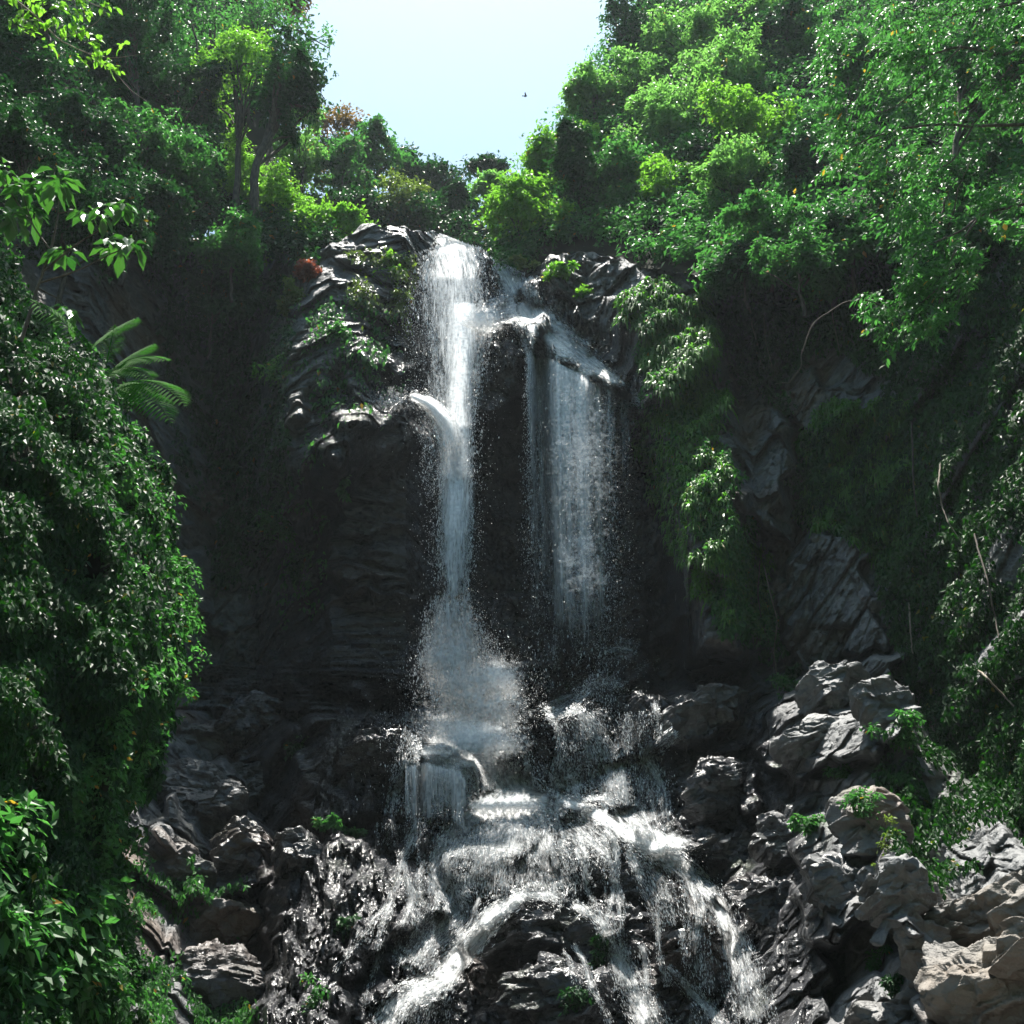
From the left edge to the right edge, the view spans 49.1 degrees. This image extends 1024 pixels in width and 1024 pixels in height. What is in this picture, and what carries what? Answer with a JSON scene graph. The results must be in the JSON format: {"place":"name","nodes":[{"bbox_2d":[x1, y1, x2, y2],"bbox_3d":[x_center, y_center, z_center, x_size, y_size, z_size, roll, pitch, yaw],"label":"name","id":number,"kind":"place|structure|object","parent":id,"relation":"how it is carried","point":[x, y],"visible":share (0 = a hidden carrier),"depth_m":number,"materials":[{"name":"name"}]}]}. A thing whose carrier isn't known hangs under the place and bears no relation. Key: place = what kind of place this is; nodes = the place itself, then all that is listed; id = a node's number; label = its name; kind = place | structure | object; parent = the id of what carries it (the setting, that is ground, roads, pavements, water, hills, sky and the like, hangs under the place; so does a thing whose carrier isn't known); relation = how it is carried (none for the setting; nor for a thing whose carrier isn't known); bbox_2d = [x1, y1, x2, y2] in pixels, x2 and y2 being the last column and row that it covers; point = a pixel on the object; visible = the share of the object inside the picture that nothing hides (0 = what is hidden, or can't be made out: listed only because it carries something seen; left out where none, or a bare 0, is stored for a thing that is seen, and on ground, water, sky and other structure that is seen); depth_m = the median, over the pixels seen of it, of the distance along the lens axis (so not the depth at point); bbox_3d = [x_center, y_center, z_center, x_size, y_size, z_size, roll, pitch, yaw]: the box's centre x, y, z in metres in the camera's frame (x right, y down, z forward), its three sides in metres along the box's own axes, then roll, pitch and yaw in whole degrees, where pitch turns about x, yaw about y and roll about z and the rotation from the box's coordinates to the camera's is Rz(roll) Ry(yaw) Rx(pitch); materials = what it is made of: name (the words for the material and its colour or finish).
{"place":"outdoors","nodes":[
{"label":"outdoors","id":0,"kind":"place"},
{"bbox_2d":[0,303,177,1017],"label":"bank","id":1,"kind":"structure","parent":0,"point":[96,564],"depth_m":21.01,"materials":[{"name":"plant"}]},
{"bbox_2d":[0,788,135,1022],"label":"broadleaf cover","id":2,"kind":"object","parent":1,"relation":"on","point":[42,977],"visible":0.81,"depth_m":15.90,"materials":[{"name":"green plant"}]},
{"bbox_2d":[0,210,192,1023],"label":"vine cover","id":3,"kind":"object","parent":1,"relation":"on","point":[26,542],"visible":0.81,"depth_m":19.81,"materials":[{"name":"green plant"}]},
{"bbox_2d":[0,213,212,1023],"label":"vine spray","id":4,"kind":"object","parent":1,"relation":"on","point":[89,776],"visible":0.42,"depth_m":21.11,"materials":[{"name":"green plant"}]},
{"bbox_2d":[0,0,340,255],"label":"hillside","id":5,"kind":"structure","parent":0,"point":[254,134],"depth_m":76.66,"materials":[{"name":"plant"}]},
{"bbox_2d":[62,0,190,151],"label":"tree","id":6,"kind":"object","parent":5,"relation":"on","point":[114,31],"visible":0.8,"depth_m":67.01,"materials":[{"name":"green plant"}]},
{"bbox_2d":[96,165,201,286],"bbox_3d":[-18.609,-13.878,55.877,6.935,6.829,5.436,-7,-23,16],"label":"shrub","id":7,"kind":"object","parent":5,"relation":"on","point":[169,205],"visible":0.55,"depth_m":54.87,"materials":[{"name":"green plant"}]},
{"bbox_2d":[90,97,227,202],"bbox_3d":[-19.187,-18.760,59.532,7.775,6.156,5.406,0,-22,0],"label":"tree","id":8,"kind":"object","parent":5,"relation":"on","point":[166,154],"visible":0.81,"depth_m":59.06,"materials":[{"name":"green plant"}]},
{"bbox_2d":[0,0,343,268],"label":"undergrowth","id":9,"kind":"object","parent":5,"relation":"on","point":[277,240],"visible":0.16,"depth_m":63.97,"materials":[{"name":"green plant"}]},
{"bbox_2d":[108,43,244,138],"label":"tree","id":10,"kind":"object","parent":5,"relation":"on","point":[178,96],"visible":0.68,"depth_m":69.32,"materials":[{"name":"green plant"}]},
{"bbox_2d":[155,0,267,229],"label":"tree","id":11,"kind":"object","parent":5,"relation":"on","point":[197,40],"visible":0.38,"depth_m":78.03,"materials":[{"name":"green plant"}]},
{"bbox_2d":[187,20,273,206],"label":"slender tree","id":12,"kind":"object","parent":5,"relation":"on","point":[250,45],"visible":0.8,"depth_m":69.09,"materials":[{"name":"green plant"}]},
{"bbox_2d":[199,0,337,82],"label":"tree","id":13,"kind":"object","parent":5,"relation":"on","point":[270,20],"visible":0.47,"depth_m":85.34,"materials":[{"name":"green plant"}]},
{"bbox_2d":[244,21,339,216],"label":"slender tree","id":14,"kind":"object","parent":5,"relation":"on","point":[287,83],"visible":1,"depth_m":66.87,"materials":[{"name":"green plant"}]},
{"bbox_2d":[272,92,333,193],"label":"tree","id":15,"kind":"object","parent":5,"relation":"on","point":[303,162],"visible":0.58,"depth_m":96.30,"materials":[{"name":"green plant"}]},
{"bbox_2d":[205,0,635,239],"label":"sky","id":16,"kind":"structure","parent":0,"point":[451,78],"materials":[{"name":"white"}]},
{"bbox_2d":[0,203,1023,1023],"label":"cliff","id":17,"kind":"structure","parent":0,"point":[332,655],"depth_m":49.46,"materials":[{"name":"stone"}]},
{"bbox_2d":[0,73,80,215],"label":"tree","id":18,"kind":"object","parent":17,"relation":"on","point":[20,150],"visible":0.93,"depth_m":46.73,"materials":[{"name":"green plant"}]},
{"bbox_2d":[0,0,87,178],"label":"tree","id":19,"kind":"object","parent":17,"relation":"on","point":[18,64],"visible":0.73,"depth_m":55.82,"materials":[{"name":"green plant"}]},
{"bbox_2d":[0,157,148,341],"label":"broadleaf tree","id":20,"kind":"object","parent":17,"relation":"on","point":[26,190],"visible":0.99,"depth_m":20.93,"materials":[{"name":"green plant"}]},
{"bbox_2d":[7,0,145,100],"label":"branch","id":21,"kind":"object","parent":17,"relation":"attached to","point":[64,7],"visible":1,"depth_m":13.02,"materials":[{"name":"green plant"}]},
{"bbox_2d":[6,140,159,309],"bbox_3d":[-18.741,-12.481,48.769,6.185,7.707,4.481,13,-25,-29],"label":"shrub","id":22,"kind":"object","parent":17,"relation":"on","point":[68,234],"visible":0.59,"depth_m":48.74,"materials":[{"name":"green plant"}]},
{"bbox_2d":[30,85,144,192],"bbox_3d":[-20.261,-16.796,52.961,5.258,7.485,4.437,0,-22,0],"label":"tree","id":23,"kind":"object","parent":17,"relation":"on","point":[103,132],"visible":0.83,"depth_m":52.97,"materials":[{"name":"green plant"}]},
{"bbox_2d":[21,296,191,422],"bbox_3d":[-6.654,-2.385,18.565,2.988,2.480,0.892,0,-22,0],"label":"tree fern","id":24,"kind":"object","parent":17,"relation":"on","point":[119,369],"visible":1,"depth_m":18.47,"materials":[{"name":"green plant"}]},
{"bbox_2d":[130,854,259,1023],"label":"creeper cover","id":25,"kind":"object","parent":17,"relation":"on","point":[238,1014],"visible":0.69,"depth_m":32.76,"materials":[{"name":"green plant"}]},
{"bbox_2d":[157,757,248,826],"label":"boulder","id":26,"kind":"object","parent":17,"relation":"on","point":[210,793],"visible":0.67,"depth_m":40.47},
{"bbox_2d":[133,244,296,647],"bbox_3d":[-14.770,-6.283,58.729,12.316,26.239,9.385,-6,-23,15],"label":"creeper cover","id":27,"kind":"object","parent":17,"relation":"on","point":[232,340],"visible":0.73,"depth_m":60.09,"materials":[{"name":"green plant"}]},
{"bbox_2d":[174,938,266,1014],"bbox_3d":[-9.024,14.417,34.228,3.486,2.644,3.058,8,-23,-18],"label":"boulder","id":28,"kind":"object","parent":17,"relation":"on","point":[217,973],"visible":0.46,"depth_m":33.38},
{"bbox_2d":[182,888,263,944],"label":"boulder","id":29,"kind":"object","parent":17,"relation":"on","point":[229,919],"visible":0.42,"depth_m":36.55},
{"bbox_2d":[176,207,270,302],"bbox_3d":[-14.775,-13.610,58.359,4.748,6.113,4.650,0,-22,0],"label":"shrub","id":30,"kind":"object","parent":17,"relation":"on","point":[230,249],"visible":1,"depth_m":57.47,"materials":[{"name":"green plant"}]},
{"bbox_2d":[209,815,271,880],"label":"boulder","id":31,"kind":"object","parent":17,"relation":"on","point":[238,845],"visible":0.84,"depth_m":38.04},
{"bbox_2d":[214,689,282,757],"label":"boulder","id":32,"kind":"object","parent":17,"relation":"on","point":[239,723],"visible":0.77,"depth_m":45.99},
{"bbox_2d":[269,825,321,878],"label":"boulder","id":33,"kind":"object","parent":17,"relation":"on","point":[297,848],"visible":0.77,"depth_m":36.14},
{"bbox_2d":[275,295,410,630],"bbox_3d":[-8.362,-4.013,53.597,5.817,18.610,10.713,19,-29,-39],"label":"creeper cover","id":34,"kind":"object","parent":17,"relation":"attached to","point":[383,354],"visible":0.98,"depth_m":53.35,"materials":[{"name":"green plant"}]},
{"bbox_2d":[303,129,383,203],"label":"tree","id":35,"kind":"object","parent":17,"relation":"on","point":[340,161],"visible":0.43,"depth_m":96.05,"materials":[{"name":"green plant"}]},
{"bbox_2d":[315,112,419,189],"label":"tree","id":36,"kind":"object","parent":17,"relation":"on","point":[389,155],"visible":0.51,"depth_m":103.09,"materials":[{"name":"green plant"}]},
{"bbox_2d":[333,727,416,788],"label":"boulder","id":37,"kind":"object","parent":17,"relation":"on","point":[361,750],"visible":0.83,"depth_m":40.09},
{"bbox_2d":[343,245,419,338],"bbox_3d":[-6.560,-11.262,57.568,4.207,7.837,4.025,7,-23,-16],"label":"creeper cover","id":38,"kind":"object","parent":17,"relation":"on","point":[400,309],"visible":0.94,"depth_m":58.36,"materials":[{"name":"green plant"}]},
{"bbox_2d":[339,188,505,264],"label":"undergrowth","id":39,"kind":"object","parent":17,"relation":"on","point":[484,240],"visible":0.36,"depth_m":88.83,"materials":[{"name":"green plant"}]},
{"bbox_2d":[374,713,474,850],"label":"cascade","id":40,"kind":"object","parent":17,"relation":"on","point":[422,774],"visible":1,"depth_m":41.25,"materials":[{"name":"white liquid"}]},
{"bbox_2d":[384,233,512,670],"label":"waterfall","id":41,"kind":"structure","parent":17,"relation":"on","point":[460,347],"depth_m":53.23,"materials":[{"name":"white liquid"}]},
{"bbox_2d":[369,865,567,1023],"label":"stream","id":42,"kind":"structure","parent":17,"relation":"on","point":[482,929],"depth_m":33.63,"materials":[{"name":"white liquid"}]},
{"bbox_2d":[349,697,588,828],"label":"cascade","id":43,"kind":"object","parent":17,"relation":"on","point":[425,751],"visible":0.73,"depth_m":43.77,"materials":[{"name":"white liquid"}]},
{"bbox_2d":[360,560,603,789],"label":"waterfall","id":44,"kind":"structure","parent":17,"relation":"on","point":[467,741],"depth_m":44.67,"materials":[{"name":"white liquid"}]},
{"bbox_2d":[379,767,648,901],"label":"cascade","id":45,"kind":"object","parent":17,"relation":"on","point":[517,809],"visible":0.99,"depth_m":40.40,"materials":[{"name":"white liquid"}]},
{"bbox_2d":[333,743,698,1023],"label":"stream","id":46,"kind":"structure","parent":17,"relation":"on","point":[630,850],"depth_m":35.08,"materials":[{"name":"white liquid"}]},
{"bbox_2d":[471,883,587,972],"bbox_3d":[0.722,13.066,34.520,4.207,3.051,4.045,0,-22,0],"label":"boulder","id":47,"kind":"object","parent":17,"relation":"on","point":[520,939],"visible":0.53,"depth_m":33.54,"materials":[{"name":"stone"}]},
{"bbox_2d":[504,697,561,790],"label":"boulder","id":48,"kind":"object","parent":17,"relation":"on","point":[544,738],"visible":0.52,"depth_m":43.83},
{"bbox_2d":[492,951,627,1023],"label":"boulder","id":49,"kind":"object","parent":17,"relation":"on","point":[531,992],"visible":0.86,"depth_m":30.13,"materials":[{"name":"stone"}]},
{"bbox_2d":[491,206,653,724],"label":"waterfall","id":50,"kind":"structure","parent":17,"relation":"on","point":[560,395],"depth_m":54.20,"materials":[{"name":"white liquid"}]},
{"bbox_2d":[551,702,613,779],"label":"boulder","id":51,"kind":"object","parent":17,"relation":"on","point":[570,730],"visible":0.68,"depth_m":43.16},
{"bbox_2d":[562,897,654,973],"bbox_3d":[3.000,12.753,33.028,2.578,2.669,2.703,16,-27,-34],"label":"boulder","id":52,"kind":"object","parent":17,"relation":"on","point":[580,934],"visible":0.6,"depth_m":32.53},
{"bbox_2d":[537,700,681,837],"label":"stream","id":53,"kind":"structure","parent":17,"relation":"on","point":[565,780],"depth_m":42.65,"materials":[{"name":"white liquid"}]},
{"bbox_2d":[549,824,700,911],"bbox_3d":[3.712,11.703,36.209,5.081,3.400,4.359,0,-22,0],"label":"boulder","id":54,"kind":"object","parent":17,"relation":"on","point":[628,884],"visible":0.33,"depth_m":34.79,"materials":[{"name":"stone"}]},
{"bbox_2d":[616,690,671,750],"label":"boulder","id":55,"kind":"object","parent":17,"relation":"on","point":[642,703],"visible":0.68,"depth_m":42.36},
{"bbox_2d":[567,899,725,1023],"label":"stream","id":56,"kind":"structure","parent":17,"relation":"on","point":[688,990],"depth_m":30.65,"materials":[{"name":"white liquid"}]},
{"bbox_2d":[552,786,778,1023],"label":"stream","id":57,"kind":"structure","parent":17,"relation":"on","point":[664,845],"depth_m":34.45,"materials":[{"name":"white liquid"}]},
{"bbox_2d":[611,274,739,443],"bbox_3d":[7.738,-7.363,53.149,5.930,12.275,6.523,0,-22,0],"label":"bush","id":58,"kind":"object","parent":17,"relation":"hanging from","point":[690,353],"depth_m":52.13,"materials":[{"name":"green plant"}]},
{"bbox_2d":[650,879,729,999],"bbox_3d":[4.924,12.100,31.325,2.176,3.493,2.749,0,-22,0],"label":"boulder","id":59,"kind":"object","parent":17,"relation":"on","point":[670,946],"visible":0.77,"depth_m":30.42,"materials":[{"name":"stone"}]},
{"bbox_2d":[628,406,777,640],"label":"hanging grass","id":60,"kind":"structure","parent":17,"relation":"hanging from","point":[685,472],"depth_m":46.59,"materials":[{"name":"green plant"}]},
{"bbox_2d":[658,683,749,746],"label":"boulder","id":61,"kind":"object","parent":17,"relation":"on","point":[702,710],"visible":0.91,"depth_m":41.07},
{"bbox_2d":[630,287,789,667],"bbox_3d":[8.638,-3.111,50.584,5.906,21.847,12.102,0,-22,0],"label":"creeper cover","id":62,"kind":"object","parent":17,"relation":"on","point":[727,632],"visible":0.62,"depth_m":46.73,"materials":[{"name":"green plant"}]},
{"bbox_2d":[676,824,751,872],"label":"boulder","id":63,"kind":"object","parent":17,"relation":"on","point":[714,846],"visible":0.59,"depth_m":35.60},
{"bbox_2d":[680,755,748,825],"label":"boulder","id":64,"kind":"object","parent":17,"relation":"on","point":[714,785],"visible":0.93,"depth_m":36.84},
{"bbox_2d":[722,872,791,930],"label":"boulder","id":65,"kind":"object","parent":17,"relation":"on","point":[760,900],"visible":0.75,"depth_m":30.83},
{"bbox_2d":[747,810,802,872],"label":"boulder","id":66,"kind":"object","parent":17,"relation":"on","point":[771,836],"visible":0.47,"depth_m":32.08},
{"bbox_2d":[769,713,839,764],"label":"boulder","id":67,"kind":"object","parent":17,"relation":"on","point":[801,741],"visible":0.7,"depth_m":34.39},
{"bbox_2d":[798,851,861,917],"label":"boulder","id":68,"kind":"object","parent":17,"relation":"on","point":[831,883],"visible":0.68,"depth_m":25.04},
{"bbox_2d":[794,660,869,715],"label":"boulder","id":69,"kind":"object","parent":17,"relation":"on","point":[824,683],"visible":0.86,"depth_m":36.13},
{"bbox_2d":[793,395,924,569],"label":"hanging grass","id":70,"kind":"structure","parent":17,"relation":"attached to","point":[867,420],"depth_m":46.15,"materials":[{"name":"green plant"}]},
{"bbox_2d":[824,785,913,861],"bbox_3d":[8.400,7.370,26.170,1.768,1.934,1.650,7,-23,-18],"label":"boulder","id":71,"kind":"object","parent":17,"relation":"on","point":[851,832],"visible":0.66,"depth_m":25.80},
{"bbox_2d":[715,211,1023,833],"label":"ivy cover","id":72,"kind":"object","parent":17,"relation":"on","point":[952,691],"visible":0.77,"depth_m":39.66,"materials":[{"name":"green plant"}]},
{"bbox_2d":[839,988,918,1023],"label":"boulder","id":73,"kind":"object","parent":17,"relation":"on","point":[865,1008],"visible":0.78,"depth_m":20.68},
{"bbox_2d":[849,674,921,733],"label":"boulder","id":74,"kind":"object","parent":17,"relation":"on","point":[880,699],"visible":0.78,"depth_m":31.47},
{"bbox_2d":[850,853,937,946],"bbox_3d":[7.363,7.419,21.445,1.589,1.688,1.322,-17,-28,36],"label":"boulder","id":75,"kind":"object","parent":17,"relation":"on","point":[894,886],"visible":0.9,"depth_m":21.07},
{"bbox_2d":[802,0,1023,368],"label":"tree","id":76,"kind":"object","parent":17,"relation":"on","point":[909,305],"visible":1,"depth_m":29.84,"materials":[{"name":"green plant"}]},
{"bbox_2d":[893,905,951,1021],"bbox_3d":[7.831,8.529,20.775,1.390,2.381,1.408,0,-22,0],"label":"boulder","id":77,"kind":"object","parent":17,"relation":"on","point":[910,951],"visible":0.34,"depth_m":20.81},
{"bbox_2d":[870,728,1023,900],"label":"shrub","id":78,"kind":"object","parent":17,"relation":"on","point":[899,778],"visible":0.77,"depth_m":28.80,"materials":[{"name":"green plant"}]},
{"bbox_2d":[921,882,995,947],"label":"boulder","id":79,"kind":"object","parent":17,"relation":"on","point":[964,920],"visible":0.41,"depth_m":21.19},
{"bbox_2d":[914,936,1023,1023],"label":"boulder","id":80,"kind":"object","parent":17,"relation":"on","point":[955,983],"visible":0.88,"depth_m":18.31,"materials":[{"name":"stone"}]},
{"bbox_2d":[974,870,1023,936],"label":"boulder","id":81,"kind":"object","parent":17,"relation":"on","point":[1000,900],"visible":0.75,"depth_m":19.96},
{"bbox_2d":[988,916,1023,980],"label":"boulder","id":82,"kind":"object","parent":17,"relation":"on","point":[1008,962],"visible":1,"depth_m":17.79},
{"bbox_2d":[505,0,1022,283],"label":"hillside","id":83,"kind":"structure","parent":0,"point":[582,245],"depth_m":64.81,"materials":[{"name":"plant"}]},
{"bbox_2d":[471,165,576,274],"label":"shrub","id":84,"kind":"object","parent":83,"relation":"on","point":[517,199],"visible":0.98,"depth_m":68.09,"materials":[{"name":"green plant"}]},
{"bbox_2d":[542,104,622,218],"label":"vine draped tree","id":85,"kind":"object","parent":83,"relation":"on","point":[575,169],"visible":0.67,"depth_m":69.34,"materials":[{"name":"green plant"}]},
{"bbox_2d":[552,52,634,131],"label":"tree","id":86,"kind":"object","parent":83,"relation":"on","point":[576,91],"visible":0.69,"depth_m":80.33,"materials":[{"name":"green plant"}]},
{"bbox_2d":[581,129,653,208],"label":"tree","id":87,"kind":"object","parent":83,"relation":"on","point":[622,157],"visible":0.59,"depth_m":68.97,"materials":[{"name":"green plant"}]},
{"bbox_2d":[587,41,677,114],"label":"tree","id":88,"kind":"object","parent":83,"relation":"on","point":[631,62],"visible":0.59,"depth_m":80.95,"materials":[{"name":"green plant"}]},
{"bbox_2d":[607,57,723,156],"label":"tree","id":89,"kind":"object","parent":83,"relation":"on","point":[658,108],"visible":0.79,"depth_m":72.94,"materials":[{"name":"green plant"}]},
{"bbox_2d":[636,0,726,79],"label":"tree","id":90,"kind":"object","parent":83,"relation":"on","point":[699,33],"visible":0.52,"depth_m":83.02,"materials":[{"name":"green plant"}]},
{"bbox_2d":[664,14,791,96],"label":"tree","id":91,"kind":"object","parent":83,"relation":"on","point":[730,55],"visible":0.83,"depth_m":74.68,"materials":[{"name":"green plant"}]},
{"bbox_2d":[688,127,781,214],"bbox_3d":[12.372,-17.568,61.697,5.548,7.252,4.534,0,-22,0],"label":"tree","id":92,"kind":"object","parent":83,"relation":"on","point":[718,169],"visible":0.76,"depth_m":61.11,"materials":[{"name":"green plant"}]},
{"bbox_2d":[699,233,771,308],"bbox_3d":[10.496,-11.010,52.157,3.580,3.421,3.459,0,-22,0],"label":"shrub","id":93,"kind":"object","parent":83,"relation":"on","point":[717,281],"visible":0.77,"depth_m":51.80,"materials":[{"name":"green plant"}]},
{"bbox_2d":[687,74,802,155],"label":"tree","id":94,"kind":"object","parent":83,"relation":"on","point":[749,117],"visible":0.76,"depth_m":66.60,"materials":[{"name":"green plant"}]},
{"bbox_2d":[487,0,1023,297],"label":"undergrowth","id":95,"kind":"object","parent":83,"relation":"on","point":[689,232],"visible":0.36,"depth_m":61.94,"materials":[{"name":"green plant"}]},
{"bbox_2d":[711,178,817,292],"bbox_3d":[12.272,-12.950,53.088,5.423,4.686,4.045,10,-24,-24],"label":"shrub","id":96,"kind":"object","parent":83,"relation":"on","point":[750,215],"visible":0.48,"depth_m":52.73,"materials":[{"name":"green plant"}]},
{"bbox_2d":[735,0,818,60],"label":"tree","id":97,"kind":"object","parent":83,"relation":"on","point":[783,16],"visible":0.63,"depth_m":77.61,"materials":[{"name":"green plant"}]},
{"bbox_2d":[744,219,855,317],"bbox_3d":[12.843,-10.271,48.433,4.768,4.135,4.066,13,-25,-29],"label":"shrub","id":98,"kind":"object","parent":83,"relation":"on","point":[799,253],"visible":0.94,"depth_m":48.12,"materials":[{"name":"green plant"}]},
{"bbox_2d":[759,100,846,199],"bbox_3d":[15.528,-17.428,58.907,4.755,7.987,4.977,0,-22,0],"label":"tree","id":99,"kind":"object","parent":83,"relation":"on","point":[798,156],"visible":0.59,"depth_m":58.05,"materials":[{"name":"green plant"}]},
{"bbox_2d":[789,155,921,297],"bbox_3d":[15.479,-12.300,49.749,6.104,6.239,4.781,-6,-23,14],"label":"tree","id":100,"kind":"object","parent":83,"relation":"on","point":[833,219],"visible":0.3,"depth_m":49.10,"materials":[{"name":"green plant"}]},
{"bbox_2d":[812,16,901,129],"bbox_3d":[19.713,-24.312,63.742,5.162,10.376,6.553,0,-22,0],"label":"tree","id":101,"kind":"object","parent":83,"relation":"on","point":[853,72],"visible":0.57,"depth_m":62.62,"materials":[{"name":"green plant"}]},
{"bbox_2d":[888,138,1001,309],"bbox_3d":[17.393,-10.975,43.881,4.810,6.765,4.523,-16,-27,35],"label":"tree","id":102,"kind":"object","parent":83,"relation":"on","point":[990,156],"visible":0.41,"depth_m":43.55,"materials":[{"name":"green plant"}]},
{"bbox_2d":[910,0,1023,172],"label":"tree","id":103,"kind":"object","parent":83,"relation":"on","point":[960,61],"visible":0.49,"depth_m":49.92,"materials":[{"name":"green plant"}]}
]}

